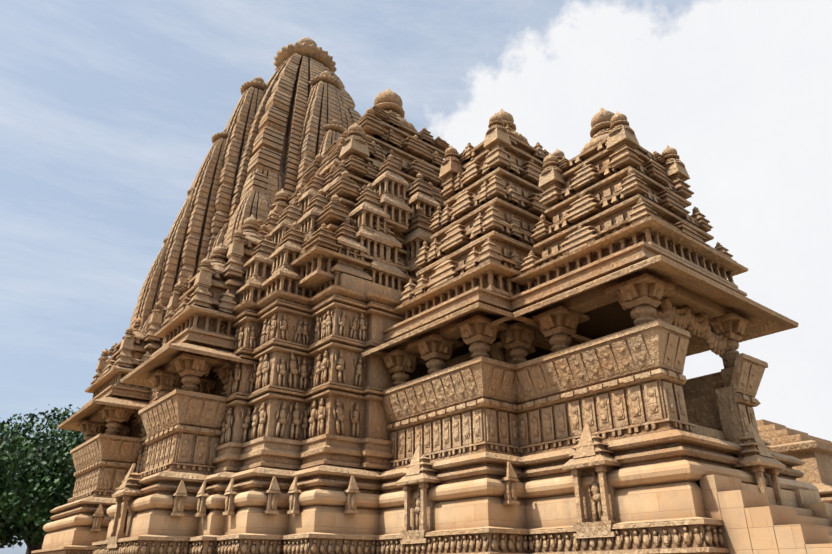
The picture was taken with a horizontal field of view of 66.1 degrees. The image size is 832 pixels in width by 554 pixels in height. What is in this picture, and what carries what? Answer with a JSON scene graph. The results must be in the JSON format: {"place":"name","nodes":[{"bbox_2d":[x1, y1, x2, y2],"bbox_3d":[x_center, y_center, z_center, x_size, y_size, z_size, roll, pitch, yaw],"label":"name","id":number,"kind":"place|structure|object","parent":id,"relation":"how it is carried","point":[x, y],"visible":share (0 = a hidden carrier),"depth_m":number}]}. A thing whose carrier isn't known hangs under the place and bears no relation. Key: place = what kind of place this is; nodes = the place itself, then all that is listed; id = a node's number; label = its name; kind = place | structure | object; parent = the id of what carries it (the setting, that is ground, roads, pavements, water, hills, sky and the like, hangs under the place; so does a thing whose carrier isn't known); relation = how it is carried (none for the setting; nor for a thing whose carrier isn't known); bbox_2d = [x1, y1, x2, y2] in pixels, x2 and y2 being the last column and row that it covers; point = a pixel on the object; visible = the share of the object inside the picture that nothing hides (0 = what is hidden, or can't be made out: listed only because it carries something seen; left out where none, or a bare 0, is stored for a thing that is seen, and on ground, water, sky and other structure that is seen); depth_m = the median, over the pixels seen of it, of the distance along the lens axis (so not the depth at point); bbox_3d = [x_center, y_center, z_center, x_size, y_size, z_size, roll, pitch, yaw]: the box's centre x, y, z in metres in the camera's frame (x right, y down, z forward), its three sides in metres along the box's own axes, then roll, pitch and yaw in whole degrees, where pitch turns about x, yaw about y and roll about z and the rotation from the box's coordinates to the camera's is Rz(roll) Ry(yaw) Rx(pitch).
{"place":"outdoors","nodes":[
{"label":"outdoors","id":0,"kind":"place"},
{"bbox_2d":[0,404,85,553],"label":"tree","id":1,"kind":"object","parent":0,"point":[43,485],"depth_m":37.25},
{"bbox_2d":[128,301,660,471],"bbox_3d":[-0.700,6.036,24.324,16.400,4.550,24.550,19,-31,-34],"label":"dark interior","id":2,"kind":"object","parent":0,"point":[609,319],"visible":0.02,"depth_m":18.77},
{"bbox_2d":[84,37,738,440],"bbox_3d":[-2.393,-5.801,32.215,16.915,30.009,30.722,19,-31,-34],"label":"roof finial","id":3,"kind":"object","parent":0,"point":[604,123],"visible":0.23,"depth_m":23.19},
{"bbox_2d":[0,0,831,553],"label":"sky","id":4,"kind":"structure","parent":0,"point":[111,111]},
{"bbox_2d":[31,53,831,553],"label":"temple","id":5,"kind":"structure","parent":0,"point":[267,149],"depth_m":18.86},
{"bbox_2d":[67,214,767,553],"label":"carved reliefs","id":6,"kind":"object","parent":5,"relation":"attached to","point":[683,317],"visible":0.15,"depth_m":17.04},
{"bbox_2d":[40,457,831,553],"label":"temple base","id":7,"kind":"object","parent":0,"point":[735,500],"visible":0.46,"depth_m":14.73}
]}

